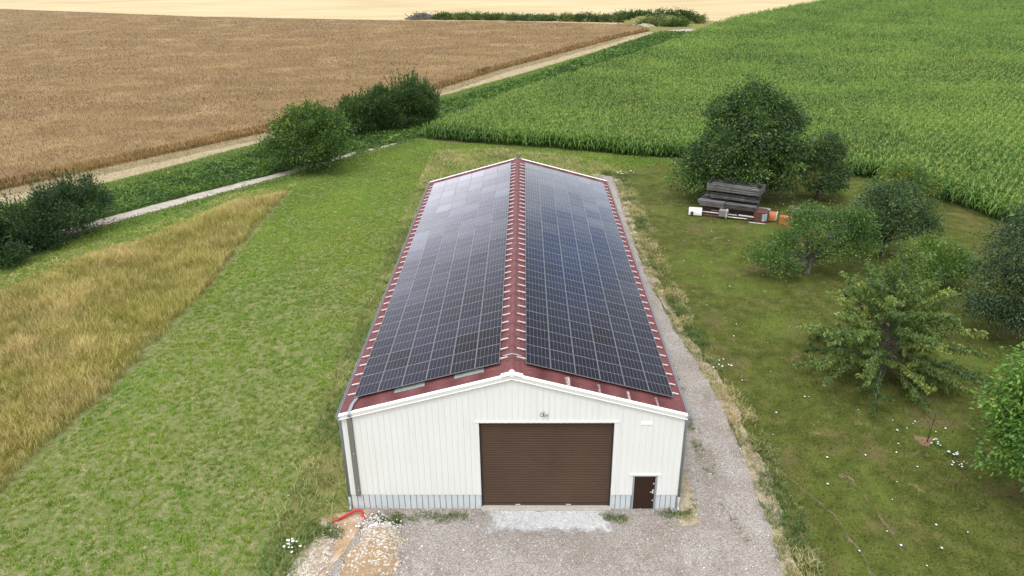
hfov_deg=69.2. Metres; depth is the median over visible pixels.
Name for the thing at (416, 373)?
solar panel
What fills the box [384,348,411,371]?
solar panel
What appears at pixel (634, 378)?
solar panel
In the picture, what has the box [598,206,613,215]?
solar panel
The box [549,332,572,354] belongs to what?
solar panel
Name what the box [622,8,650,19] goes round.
shrub
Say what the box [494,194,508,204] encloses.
solar panel
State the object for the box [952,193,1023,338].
cherry tree
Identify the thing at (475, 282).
solar panel
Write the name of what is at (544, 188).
solar panel
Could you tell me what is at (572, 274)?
solar panel
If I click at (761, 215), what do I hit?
steel drum
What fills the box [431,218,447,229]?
solar panel
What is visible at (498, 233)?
solar panel
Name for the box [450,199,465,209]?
solar panel
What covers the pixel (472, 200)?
solar panel
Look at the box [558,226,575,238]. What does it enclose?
solar panel
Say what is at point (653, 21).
shrub
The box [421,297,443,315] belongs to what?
solar panel
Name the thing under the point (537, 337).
solar panel
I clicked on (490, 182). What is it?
solar panel
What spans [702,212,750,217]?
wood beam
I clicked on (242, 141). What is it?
straw
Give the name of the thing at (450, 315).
solar panel
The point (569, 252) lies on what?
solar panel
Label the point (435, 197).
solar panel
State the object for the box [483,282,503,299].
solar panel
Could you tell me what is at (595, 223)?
solar panel
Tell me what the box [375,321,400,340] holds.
solar panel
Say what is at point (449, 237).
solar panel
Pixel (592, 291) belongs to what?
solar panel
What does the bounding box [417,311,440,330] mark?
solar panel
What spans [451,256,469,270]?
solar panel
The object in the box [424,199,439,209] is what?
solar panel
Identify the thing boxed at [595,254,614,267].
solar panel
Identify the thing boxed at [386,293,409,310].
solar panel
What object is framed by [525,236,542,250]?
solar panel
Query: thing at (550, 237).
solar panel
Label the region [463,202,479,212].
solar panel
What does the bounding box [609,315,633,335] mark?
solar panel
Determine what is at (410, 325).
solar panel
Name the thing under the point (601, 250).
solar panel
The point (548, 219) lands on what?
solar panel
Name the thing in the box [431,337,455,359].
solar panel
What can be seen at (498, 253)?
solar panel
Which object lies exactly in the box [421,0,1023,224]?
corn crop
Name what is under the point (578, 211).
solar panel
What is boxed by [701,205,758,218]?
timber stack
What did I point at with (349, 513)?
conduit pipe
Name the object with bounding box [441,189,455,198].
solar panel
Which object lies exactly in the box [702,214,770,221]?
steel beam
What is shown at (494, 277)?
solar panel
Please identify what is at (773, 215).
plastic shell
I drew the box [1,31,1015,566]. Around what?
ground
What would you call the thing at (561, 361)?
solar panel
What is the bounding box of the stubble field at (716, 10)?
[0,0,818,25]
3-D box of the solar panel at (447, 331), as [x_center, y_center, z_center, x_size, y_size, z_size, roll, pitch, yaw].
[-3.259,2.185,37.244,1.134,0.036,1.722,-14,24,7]
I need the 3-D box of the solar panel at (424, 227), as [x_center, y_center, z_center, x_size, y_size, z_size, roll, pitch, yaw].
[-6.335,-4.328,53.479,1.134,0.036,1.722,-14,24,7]
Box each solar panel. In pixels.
[354,372,383,397]
[362,353,389,376]
[369,337,394,357]
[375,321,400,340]
[378,366,406,391]
[381,307,404,325]
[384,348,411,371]
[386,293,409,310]
[391,281,413,297]
[391,331,416,352]
[396,270,416,284]
[396,316,420,335]
[400,259,420,273]
[401,302,424,320]
[402,361,429,385]
[404,249,423,262]
[406,289,427,305]
[407,343,433,365]
[408,239,426,252]
[410,276,431,292]
[412,230,429,242]
[412,326,437,347]
[414,265,434,280]
[415,222,432,233]
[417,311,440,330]
[418,214,434,225]
[418,254,437,268]
[421,244,440,257]
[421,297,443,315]
[422,206,437,216]
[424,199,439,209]
[425,235,442,247]
[425,284,446,300]
[426,355,452,380]
[427,193,441,202]
[428,226,445,238]
[429,186,444,195]
[429,272,449,287]
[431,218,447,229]
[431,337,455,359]
[432,180,446,188]
[432,260,452,275]
[433,210,449,221]
[435,250,454,264]
[435,321,458,341]
[436,203,451,212]
[438,196,453,205]
[438,240,456,253]
[438,306,461,325]
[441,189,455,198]
[441,231,458,243]
[442,292,463,309]
[443,183,457,191]
[443,222,460,234]
[445,177,458,185]
[445,279,465,295]
[446,214,462,225]
[448,206,464,216]
[448,267,467,282]
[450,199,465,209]
[450,349,476,374]
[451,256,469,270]
[453,192,467,201]
[453,245,471,259]
[454,332,478,354]
[455,185,468,194]
[455,235,473,248]
[456,179,470,188]
[457,227,474,239]
[457,315,480,336]
[458,173,471,181]
[460,218,476,229]
[460,301,482,319]
[461,210,477,221]
[462,287,483,304]
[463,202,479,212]
[465,195,480,205]
[465,274,485,290]
[467,188,481,197]
[467,262,486,277]
[468,182,482,191]
[469,251,487,265]
[470,176,483,184]
[471,170,484,178]
[471,241,488,254]
[472,231,490,244]
[474,222,491,234]
[475,344,500,368]
[476,213,492,225]
[477,206,493,216]
[477,326,501,348]
[479,198,493,208]
[479,310,502,330]
[480,191,494,201]
[481,184,495,194]
[481,295,502,314]
[482,178,496,187]
[483,172,496,180]
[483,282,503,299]
[484,166,497,174]
[484,269,504,285]
[486,257,505,272]
[487,246,505,261]
[488,236,506,250]
[490,227,506,239]
[491,218,507,230]
[492,209,507,221]
[493,201,508,212]
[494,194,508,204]
[495,180,509,190]
[495,187,509,197]
[496,174,509,183]
[497,168,510,176]
[498,163,510,170]
[525,163,537,170]
[525,168,538,177]
[525,174,538,183]
[525,180,538,189]
[525,187,539,197]
[525,194,539,204]
[525,202,540,212]
[525,209,540,220]
[525,218,541,230]
[525,227,542,239]
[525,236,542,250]
[525,246,543,261]
[525,257,544,273]
[525,269,544,285]
[525,282,545,299]
[526,295,546,314]
[526,310,547,330]
[526,326,548,348]
[526,344,550,368]
[538,166,551,174]
[538,172,551,180]
[539,178,552,186]
[539,184,553,193]
[540,191,554,201]
[540,198,555,208]
[541,206,556,216]
[541,213,557,225]
[542,222,558,234]
[542,231,559,244]
[543,241,560,254]
[543,251,562,265]
[544,262,563,277]
[545,274,565,290]
[546,287,566,304]
[547,300,568,319]
[548,315,570,336]
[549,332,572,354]
[550,350,575,373]
[551,169,564,177]
[552,175,565,183]
[553,181,566,190]
[553,188,567,197]
[554,195,569,204]
[555,202,570,212]
[556,209,571,220]
[557,217,573,229]
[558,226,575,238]
[559,235,576,248]
[560,245,578,258]
[562,255,580,270]
[563,267,582,282]
[564,173,577,181]
[564,278,585,295]
[565,179,579,187]
[566,185,580,193]
[566,292,587,309]
[567,191,582,201]
[568,306,590,324]
[569,198,583,208]
[569,320,593,341]
[570,206,585,216]
[571,213,587,224]
[571,337,596,359]
[573,222,589,233]
[573,355,599,379]
[574,230,591,242]
[576,239,593,252]
[577,176,590,184]
[578,249,596,263]
[579,182,592,190]
[579,260,599,274]
[580,188,594,197]
[581,271,601,287]
[582,195,596,204]
[583,202,598,212]
[584,283,604,300]
[585,209,601,220]
[586,296,608,314]
[587,217,603,228]
[588,225,605,237]
[588,310,611,329]
[590,179,604,188]
[590,234,608,246]
[591,326,615,346]
[592,185,606,194]
[593,244,611,257]
[594,192,608,201]
[594,342,619,365]
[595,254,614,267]
[596,199,610,208]
[597,264,617,279]
[597,360,624,385]
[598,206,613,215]
[600,213,616,224]
[600,276,620,291]
[602,221,618,232]
[603,288,624,305]
[604,229,621,241]
[606,301,628,319]
[607,238,625,251]
[609,248,628,261]
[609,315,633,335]
[612,258,631,271]
[613,331,637,352]
[615,268,635,283]
[616,348,642,370]
[618,280,639,296]
[620,366,648,391]
[622,293,644,309]
[626,306,649,324]
[630,320,654,340]
[634,336,659,357]
[639,353,666,376]
[644,372,672,396]
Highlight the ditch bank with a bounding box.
[27,46,637,228]
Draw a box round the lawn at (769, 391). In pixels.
[601,156,1023,575]
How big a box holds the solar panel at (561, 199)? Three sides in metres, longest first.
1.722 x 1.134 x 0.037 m
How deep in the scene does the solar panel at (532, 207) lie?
52.66 m
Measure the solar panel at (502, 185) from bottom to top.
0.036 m
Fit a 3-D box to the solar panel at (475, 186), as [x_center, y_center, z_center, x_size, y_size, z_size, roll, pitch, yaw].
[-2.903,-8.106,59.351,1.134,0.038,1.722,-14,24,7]
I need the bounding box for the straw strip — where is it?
[0,32,651,203]
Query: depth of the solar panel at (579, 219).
52.98 m
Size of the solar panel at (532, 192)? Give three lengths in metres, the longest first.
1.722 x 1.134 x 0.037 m
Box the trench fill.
[315,509,369,575]
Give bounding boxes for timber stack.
[698,193,759,211]
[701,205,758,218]
[706,178,765,196]
[710,191,760,202]
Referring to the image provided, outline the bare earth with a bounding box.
[914,435,933,446]
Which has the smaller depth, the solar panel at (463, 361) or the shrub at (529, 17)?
the solar panel at (463, 361)
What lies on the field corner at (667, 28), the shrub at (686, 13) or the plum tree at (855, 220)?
the shrub at (686, 13)
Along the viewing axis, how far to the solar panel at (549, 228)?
49.60 m
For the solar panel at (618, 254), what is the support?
attached to the mounting rail
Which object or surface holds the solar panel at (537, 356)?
attached to the mounting rail
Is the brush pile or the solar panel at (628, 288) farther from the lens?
the brush pile
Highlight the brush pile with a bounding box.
[404,11,434,19]
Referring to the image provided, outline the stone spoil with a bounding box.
[287,536,335,575]
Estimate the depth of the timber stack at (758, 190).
71.47 m
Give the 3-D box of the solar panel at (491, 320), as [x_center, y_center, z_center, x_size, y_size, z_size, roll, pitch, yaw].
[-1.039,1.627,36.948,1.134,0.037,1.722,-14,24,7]
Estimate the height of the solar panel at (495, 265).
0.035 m
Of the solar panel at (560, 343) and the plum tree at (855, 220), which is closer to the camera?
the solar panel at (560, 343)
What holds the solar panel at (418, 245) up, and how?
attached to the mounting rail
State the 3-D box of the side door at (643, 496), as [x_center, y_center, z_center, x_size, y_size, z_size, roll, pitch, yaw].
[6.165,9.576,34.659,1.155,2.022,0.200,0,25,1]
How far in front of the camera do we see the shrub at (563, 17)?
250.79 m
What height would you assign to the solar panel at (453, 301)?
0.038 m
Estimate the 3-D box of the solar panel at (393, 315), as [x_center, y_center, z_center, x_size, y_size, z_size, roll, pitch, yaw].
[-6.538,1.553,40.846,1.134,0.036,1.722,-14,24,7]
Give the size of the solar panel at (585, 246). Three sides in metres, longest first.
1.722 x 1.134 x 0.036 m
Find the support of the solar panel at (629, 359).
attached to the mounting rail
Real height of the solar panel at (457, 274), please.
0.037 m
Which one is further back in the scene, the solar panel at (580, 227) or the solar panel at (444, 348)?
the solar panel at (580, 227)
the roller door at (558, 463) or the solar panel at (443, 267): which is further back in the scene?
the solar panel at (443, 267)
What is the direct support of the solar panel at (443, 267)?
attached to the mounting rail
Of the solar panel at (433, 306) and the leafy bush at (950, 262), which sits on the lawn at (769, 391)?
the leafy bush at (950, 262)
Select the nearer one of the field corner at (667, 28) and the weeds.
the weeds
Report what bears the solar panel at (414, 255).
attached to the mounting rail
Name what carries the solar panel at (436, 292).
attached to the mounting rail
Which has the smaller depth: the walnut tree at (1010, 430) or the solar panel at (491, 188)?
the walnut tree at (1010, 430)
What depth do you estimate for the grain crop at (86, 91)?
158.88 m
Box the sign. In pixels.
[641,421,652,424]
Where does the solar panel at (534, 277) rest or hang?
attached to the mounting rail
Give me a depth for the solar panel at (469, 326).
37.06 m
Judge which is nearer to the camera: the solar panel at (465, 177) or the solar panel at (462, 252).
the solar panel at (462, 252)
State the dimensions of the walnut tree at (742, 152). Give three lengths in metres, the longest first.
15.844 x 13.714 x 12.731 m
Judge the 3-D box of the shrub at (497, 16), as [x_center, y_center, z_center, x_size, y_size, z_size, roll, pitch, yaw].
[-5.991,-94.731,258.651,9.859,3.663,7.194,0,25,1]
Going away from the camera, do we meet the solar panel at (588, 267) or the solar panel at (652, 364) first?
the solar panel at (652, 364)
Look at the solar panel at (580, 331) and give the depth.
37.09 m
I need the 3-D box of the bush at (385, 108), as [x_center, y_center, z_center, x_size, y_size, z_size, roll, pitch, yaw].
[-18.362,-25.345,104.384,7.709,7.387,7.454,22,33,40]
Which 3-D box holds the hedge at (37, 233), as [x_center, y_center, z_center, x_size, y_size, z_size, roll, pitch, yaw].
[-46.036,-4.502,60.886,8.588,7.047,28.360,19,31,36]
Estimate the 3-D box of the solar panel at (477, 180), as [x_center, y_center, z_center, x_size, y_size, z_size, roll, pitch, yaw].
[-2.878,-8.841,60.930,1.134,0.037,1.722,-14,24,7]
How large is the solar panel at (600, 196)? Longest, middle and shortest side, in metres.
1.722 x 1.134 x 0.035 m
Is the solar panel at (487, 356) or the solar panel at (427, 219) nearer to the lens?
the solar panel at (487, 356)
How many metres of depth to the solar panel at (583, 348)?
35.51 m
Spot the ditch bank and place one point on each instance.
(219, 186)
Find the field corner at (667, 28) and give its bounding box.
[639,21,720,31]
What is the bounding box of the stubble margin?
[1,38,624,196]
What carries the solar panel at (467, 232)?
attached to the mounting rail
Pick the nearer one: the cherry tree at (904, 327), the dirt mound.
the cherry tree at (904, 327)
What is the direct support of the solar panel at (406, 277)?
attached to the mounting rail
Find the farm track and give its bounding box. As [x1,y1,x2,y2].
[14,139,415,244]
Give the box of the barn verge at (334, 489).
[254,151,611,575]
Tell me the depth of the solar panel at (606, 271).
45.22 m
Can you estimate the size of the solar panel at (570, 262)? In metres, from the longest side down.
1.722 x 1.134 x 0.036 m
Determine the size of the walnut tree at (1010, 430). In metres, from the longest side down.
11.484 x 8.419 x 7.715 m
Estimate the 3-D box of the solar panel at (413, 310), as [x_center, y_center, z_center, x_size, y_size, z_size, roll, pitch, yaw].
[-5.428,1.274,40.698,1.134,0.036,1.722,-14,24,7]
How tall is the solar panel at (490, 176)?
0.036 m
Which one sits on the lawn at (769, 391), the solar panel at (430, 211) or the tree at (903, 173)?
the tree at (903, 173)
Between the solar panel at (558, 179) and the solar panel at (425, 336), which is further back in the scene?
the solar panel at (558, 179)
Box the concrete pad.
[668,29,694,30]
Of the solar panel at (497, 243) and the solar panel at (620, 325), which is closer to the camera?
the solar panel at (620, 325)
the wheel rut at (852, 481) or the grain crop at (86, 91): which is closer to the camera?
the wheel rut at (852, 481)
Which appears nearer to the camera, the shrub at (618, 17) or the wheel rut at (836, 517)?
the wheel rut at (836, 517)
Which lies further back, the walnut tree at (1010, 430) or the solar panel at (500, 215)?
the solar panel at (500, 215)
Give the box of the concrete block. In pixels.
[719,208,728,218]
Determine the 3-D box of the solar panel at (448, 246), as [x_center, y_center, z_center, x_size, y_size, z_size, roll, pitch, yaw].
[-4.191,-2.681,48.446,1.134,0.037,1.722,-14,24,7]
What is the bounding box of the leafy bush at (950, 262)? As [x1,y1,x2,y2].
[877,230,982,289]
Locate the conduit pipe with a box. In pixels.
[331,509,364,522]
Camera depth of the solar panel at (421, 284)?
43.80 m
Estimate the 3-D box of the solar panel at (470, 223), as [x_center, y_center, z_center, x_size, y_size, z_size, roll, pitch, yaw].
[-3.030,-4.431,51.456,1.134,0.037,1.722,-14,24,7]
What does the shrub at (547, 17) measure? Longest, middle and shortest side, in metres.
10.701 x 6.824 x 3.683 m
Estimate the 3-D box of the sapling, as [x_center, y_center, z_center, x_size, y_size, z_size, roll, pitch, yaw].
[22.253,6.955,39.028,0.505,2.702,0.371,0,25,1]
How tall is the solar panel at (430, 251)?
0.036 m
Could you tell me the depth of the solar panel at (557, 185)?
59.21 m
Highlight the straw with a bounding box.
[0,31,652,204]
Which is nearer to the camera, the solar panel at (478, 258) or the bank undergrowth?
the solar panel at (478, 258)
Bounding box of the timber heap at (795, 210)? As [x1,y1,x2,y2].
[790,205,831,217]
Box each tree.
[250,90,363,174]
[662,71,822,204]
[734,198,887,284]
[790,242,996,415]
[793,125,858,200]
[846,173,953,255]
[859,158,947,204]
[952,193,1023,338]
[965,337,1023,491]
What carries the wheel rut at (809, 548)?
on the lawn at (769, 391)
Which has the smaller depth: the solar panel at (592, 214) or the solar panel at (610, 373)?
the solar panel at (610, 373)
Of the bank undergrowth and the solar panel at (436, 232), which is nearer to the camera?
the solar panel at (436, 232)
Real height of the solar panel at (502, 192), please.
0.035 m
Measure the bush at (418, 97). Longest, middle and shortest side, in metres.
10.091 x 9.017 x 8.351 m
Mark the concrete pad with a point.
(683, 29)
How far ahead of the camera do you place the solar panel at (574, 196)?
57.76 m
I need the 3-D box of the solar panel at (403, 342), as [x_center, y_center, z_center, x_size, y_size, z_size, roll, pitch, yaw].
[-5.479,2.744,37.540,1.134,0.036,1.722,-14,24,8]
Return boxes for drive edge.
[601,174,802,575]
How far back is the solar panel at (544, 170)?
62.23 m
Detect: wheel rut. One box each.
[765,452,874,575]
[785,516,826,575]
[843,474,904,552]
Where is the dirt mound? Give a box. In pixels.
[617,14,696,24]
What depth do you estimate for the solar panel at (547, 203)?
54.35 m
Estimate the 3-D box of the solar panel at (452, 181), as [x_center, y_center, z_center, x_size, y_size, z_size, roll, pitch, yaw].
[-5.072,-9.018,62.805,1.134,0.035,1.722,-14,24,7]
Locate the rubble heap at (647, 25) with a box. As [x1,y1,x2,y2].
[637,23,655,26]
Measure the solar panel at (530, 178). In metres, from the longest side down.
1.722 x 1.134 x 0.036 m
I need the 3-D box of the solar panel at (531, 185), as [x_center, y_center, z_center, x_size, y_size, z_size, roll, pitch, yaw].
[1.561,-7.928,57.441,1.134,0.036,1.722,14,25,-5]
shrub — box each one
[430,11,456,19]
[449,10,472,19]
[469,11,491,19]
[482,12,505,20]
[500,12,522,20]
[515,12,541,21]
[536,11,557,20]
[557,11,576,21]
[572,8,594,21]
[589,11,612,22]
[605,9,629,22]
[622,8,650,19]
[634,16,663,26]
[642,7,673,18]
[658,16,692,26]
[668,7,697,21]
[691,11,708,23]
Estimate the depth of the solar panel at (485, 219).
51.27 m
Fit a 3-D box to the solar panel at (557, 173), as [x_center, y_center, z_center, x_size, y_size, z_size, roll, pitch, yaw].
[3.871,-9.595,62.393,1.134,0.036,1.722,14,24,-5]
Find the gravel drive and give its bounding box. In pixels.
[325,174,782,575]
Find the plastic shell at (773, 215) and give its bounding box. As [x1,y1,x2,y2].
[768,211,777,220]
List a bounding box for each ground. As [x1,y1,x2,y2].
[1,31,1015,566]
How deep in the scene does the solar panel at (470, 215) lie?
53.00 m
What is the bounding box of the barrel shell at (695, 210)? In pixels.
[688,207,701,215]
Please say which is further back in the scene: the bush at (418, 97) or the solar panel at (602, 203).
the bush at (418, 97)
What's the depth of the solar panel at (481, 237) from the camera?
48.12 m
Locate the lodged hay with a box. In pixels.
[0,183,302,284]
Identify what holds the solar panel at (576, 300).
attached to the mounting rail
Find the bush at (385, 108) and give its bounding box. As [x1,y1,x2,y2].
[356,81,410,132]
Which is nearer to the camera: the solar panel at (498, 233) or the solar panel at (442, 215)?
the solar panel at (498, 233)
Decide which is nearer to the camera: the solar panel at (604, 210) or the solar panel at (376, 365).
the solar panel at (376, 365)
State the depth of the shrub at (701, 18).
239.86 m
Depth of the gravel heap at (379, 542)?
32.21 m
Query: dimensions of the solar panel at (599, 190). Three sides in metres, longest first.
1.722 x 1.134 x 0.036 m
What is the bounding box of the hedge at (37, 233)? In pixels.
[0,165,119,270]
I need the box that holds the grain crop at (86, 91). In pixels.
[0,9,649,190]
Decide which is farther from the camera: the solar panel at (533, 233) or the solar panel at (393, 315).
the solar panel at (533, 233)
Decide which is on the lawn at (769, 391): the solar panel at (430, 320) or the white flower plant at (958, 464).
the white flower plant at (958, 464)
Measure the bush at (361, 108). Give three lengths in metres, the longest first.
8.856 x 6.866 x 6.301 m
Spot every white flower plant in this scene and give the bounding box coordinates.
[282,538,301,553]
[924,438,946,448]
[942,449,960,459]
[948,460,969,468]
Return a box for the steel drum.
[753,208,769,222]
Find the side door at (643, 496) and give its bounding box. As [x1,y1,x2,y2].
[631,476,657,508]
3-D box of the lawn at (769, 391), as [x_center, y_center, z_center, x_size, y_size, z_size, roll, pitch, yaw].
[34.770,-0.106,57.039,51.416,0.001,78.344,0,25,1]
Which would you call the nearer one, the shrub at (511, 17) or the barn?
the barn
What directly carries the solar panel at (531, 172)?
attached to the mounting rail
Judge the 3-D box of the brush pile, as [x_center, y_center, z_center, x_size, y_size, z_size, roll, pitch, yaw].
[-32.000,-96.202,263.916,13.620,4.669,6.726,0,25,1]
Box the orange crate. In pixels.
[778,215,790,225]
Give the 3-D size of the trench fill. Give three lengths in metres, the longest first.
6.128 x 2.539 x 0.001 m
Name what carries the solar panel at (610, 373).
attached to the mounting rail
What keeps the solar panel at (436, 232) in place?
attached to the mounting rail
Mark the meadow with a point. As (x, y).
(22, 520)
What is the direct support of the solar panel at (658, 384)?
attached to the mounting rail
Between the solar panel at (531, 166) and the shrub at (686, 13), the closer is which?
the solar panel at (531, 166)
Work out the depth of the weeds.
40.30 m
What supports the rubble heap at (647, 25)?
on the field corner at (667, 28)
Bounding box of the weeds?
[283,171,830,575]
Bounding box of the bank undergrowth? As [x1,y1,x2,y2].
[0,30,692,272]
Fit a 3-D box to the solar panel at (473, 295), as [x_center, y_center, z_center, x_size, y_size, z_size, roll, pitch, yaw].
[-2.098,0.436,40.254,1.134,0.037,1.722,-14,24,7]
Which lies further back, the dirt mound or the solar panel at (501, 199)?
the dirt mound
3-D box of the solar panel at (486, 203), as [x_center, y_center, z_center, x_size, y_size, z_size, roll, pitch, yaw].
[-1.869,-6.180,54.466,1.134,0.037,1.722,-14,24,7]
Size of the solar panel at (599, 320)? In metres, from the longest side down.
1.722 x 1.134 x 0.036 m
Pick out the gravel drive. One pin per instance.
(607, 549)
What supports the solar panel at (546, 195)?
attached to the mounting rail
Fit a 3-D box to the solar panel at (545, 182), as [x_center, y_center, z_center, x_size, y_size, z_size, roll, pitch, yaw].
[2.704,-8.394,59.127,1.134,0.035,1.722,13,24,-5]
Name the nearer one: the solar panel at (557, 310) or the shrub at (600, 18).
the solar panel at (557, 310)
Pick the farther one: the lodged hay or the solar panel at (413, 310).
the lodged hay
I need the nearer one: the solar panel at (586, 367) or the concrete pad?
the solar panel at (586, 367)
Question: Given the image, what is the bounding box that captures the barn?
[335,157,690,510]
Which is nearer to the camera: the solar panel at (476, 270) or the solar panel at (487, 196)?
the solar panel at (476, 270)
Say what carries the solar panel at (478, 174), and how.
attached to the mounting rail
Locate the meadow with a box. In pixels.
[0,140,831,575]
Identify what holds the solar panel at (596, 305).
attached to the mounting rail
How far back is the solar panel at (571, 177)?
62.48 m
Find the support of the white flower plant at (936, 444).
on the lawn at (769, 391)
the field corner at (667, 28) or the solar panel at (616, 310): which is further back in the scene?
the field corner at (667, 28)
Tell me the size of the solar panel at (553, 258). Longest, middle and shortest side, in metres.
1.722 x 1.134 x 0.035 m
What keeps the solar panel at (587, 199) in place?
attached to the mounting rail
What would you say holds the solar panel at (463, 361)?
attached to the mounting rail
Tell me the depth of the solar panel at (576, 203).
56.15 m
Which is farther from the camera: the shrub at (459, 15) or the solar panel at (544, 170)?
the shrub at (459, 15)
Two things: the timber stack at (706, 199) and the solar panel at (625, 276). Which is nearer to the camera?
the solar panel at (625, 276)
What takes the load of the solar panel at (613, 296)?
attached to the mounting rail
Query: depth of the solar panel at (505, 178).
59.01 m
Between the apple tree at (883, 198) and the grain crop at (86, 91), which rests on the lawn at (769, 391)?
the apple tree at (883, 198)
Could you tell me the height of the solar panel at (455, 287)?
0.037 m
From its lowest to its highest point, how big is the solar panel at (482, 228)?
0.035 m
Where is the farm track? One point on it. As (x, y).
(147, 209)
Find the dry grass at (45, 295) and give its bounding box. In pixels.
[0,190,290,492]
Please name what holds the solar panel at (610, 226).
attached to the mounting rail
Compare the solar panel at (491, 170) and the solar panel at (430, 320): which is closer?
the solar panel at (430, 320)
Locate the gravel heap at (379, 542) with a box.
[339,520,405,575]
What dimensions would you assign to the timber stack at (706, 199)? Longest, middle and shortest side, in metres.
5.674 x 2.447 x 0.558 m
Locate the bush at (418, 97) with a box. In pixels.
[380,67,443,125]
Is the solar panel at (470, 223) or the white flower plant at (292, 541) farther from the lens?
the solar panel at (470, 223)
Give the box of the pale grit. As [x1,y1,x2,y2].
[485,511,612,533]
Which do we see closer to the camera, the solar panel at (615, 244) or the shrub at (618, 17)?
the solar panel at (615, 244)
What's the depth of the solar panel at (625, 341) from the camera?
37.30 m
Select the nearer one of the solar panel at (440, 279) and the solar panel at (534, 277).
the solar panel at (534, 277)
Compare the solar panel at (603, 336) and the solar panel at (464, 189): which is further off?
the solar panel at (464, 189)
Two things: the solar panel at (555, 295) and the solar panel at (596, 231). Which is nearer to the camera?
the solar panel at (555, 295)
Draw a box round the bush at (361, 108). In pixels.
[333,88,376,135]
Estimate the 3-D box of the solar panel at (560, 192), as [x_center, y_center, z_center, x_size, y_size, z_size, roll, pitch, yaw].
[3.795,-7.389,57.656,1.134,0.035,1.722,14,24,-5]
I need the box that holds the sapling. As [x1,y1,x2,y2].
[927,399,942,441]
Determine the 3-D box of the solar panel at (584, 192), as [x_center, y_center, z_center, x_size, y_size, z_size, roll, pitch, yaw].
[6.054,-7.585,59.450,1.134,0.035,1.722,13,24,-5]
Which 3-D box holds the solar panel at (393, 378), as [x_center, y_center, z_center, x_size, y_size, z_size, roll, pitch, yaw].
[-5.530,4.214,34.382,1.134,0.037,1.722,-14,24,7]
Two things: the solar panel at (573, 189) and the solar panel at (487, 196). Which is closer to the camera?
the solar panel at (487, 196)
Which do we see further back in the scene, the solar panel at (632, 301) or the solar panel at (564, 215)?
the solar panel at (564, 215)
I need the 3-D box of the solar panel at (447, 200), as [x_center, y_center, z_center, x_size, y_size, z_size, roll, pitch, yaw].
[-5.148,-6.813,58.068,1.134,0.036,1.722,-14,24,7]
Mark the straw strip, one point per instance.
(143, 168)
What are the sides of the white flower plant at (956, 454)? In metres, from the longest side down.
1.204 x 0.912 x 0.418 m
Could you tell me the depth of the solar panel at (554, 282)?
41.72 m
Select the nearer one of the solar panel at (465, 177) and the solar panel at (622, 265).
the solar panel at (622, 265)
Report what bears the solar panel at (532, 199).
attached to the mounting rail
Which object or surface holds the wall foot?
on the gravel drive
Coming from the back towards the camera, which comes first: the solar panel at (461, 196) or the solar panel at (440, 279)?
the solar panel at (461, 196)
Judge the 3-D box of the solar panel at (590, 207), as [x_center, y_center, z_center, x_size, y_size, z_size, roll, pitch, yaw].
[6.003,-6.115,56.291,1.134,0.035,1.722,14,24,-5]
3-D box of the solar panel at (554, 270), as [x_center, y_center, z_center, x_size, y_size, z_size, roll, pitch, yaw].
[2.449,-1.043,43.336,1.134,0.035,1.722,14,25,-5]
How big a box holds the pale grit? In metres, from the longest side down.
7.646 x 2.060 x 0.001 m
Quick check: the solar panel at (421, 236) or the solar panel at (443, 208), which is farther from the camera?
the solar panel at (443, 208)
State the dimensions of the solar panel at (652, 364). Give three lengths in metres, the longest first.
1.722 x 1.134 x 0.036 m
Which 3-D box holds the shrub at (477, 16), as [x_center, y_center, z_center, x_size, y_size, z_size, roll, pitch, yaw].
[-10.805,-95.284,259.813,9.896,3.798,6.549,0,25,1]
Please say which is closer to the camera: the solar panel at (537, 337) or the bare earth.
the solar panel at (537, 337)
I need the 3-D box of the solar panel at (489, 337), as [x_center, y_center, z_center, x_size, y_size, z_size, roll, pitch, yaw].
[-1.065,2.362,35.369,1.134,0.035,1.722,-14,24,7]
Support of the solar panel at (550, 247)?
attached to the mounting rail
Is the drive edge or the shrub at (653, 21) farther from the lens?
the shrub at (653, 21)
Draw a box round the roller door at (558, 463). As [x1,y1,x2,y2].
[479,423,613,505]
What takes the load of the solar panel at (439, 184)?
attached to the mounting rail
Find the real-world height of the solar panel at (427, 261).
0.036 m
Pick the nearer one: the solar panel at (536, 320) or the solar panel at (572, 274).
the solar panel at (536, 320)
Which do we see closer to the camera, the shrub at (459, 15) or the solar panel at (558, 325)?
the solar panel at (558, 325)
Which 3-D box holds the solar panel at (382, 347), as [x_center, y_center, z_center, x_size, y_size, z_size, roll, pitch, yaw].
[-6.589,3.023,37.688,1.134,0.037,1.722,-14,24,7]
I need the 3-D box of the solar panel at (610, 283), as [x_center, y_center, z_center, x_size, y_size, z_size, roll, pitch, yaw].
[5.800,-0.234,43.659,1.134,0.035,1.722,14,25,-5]

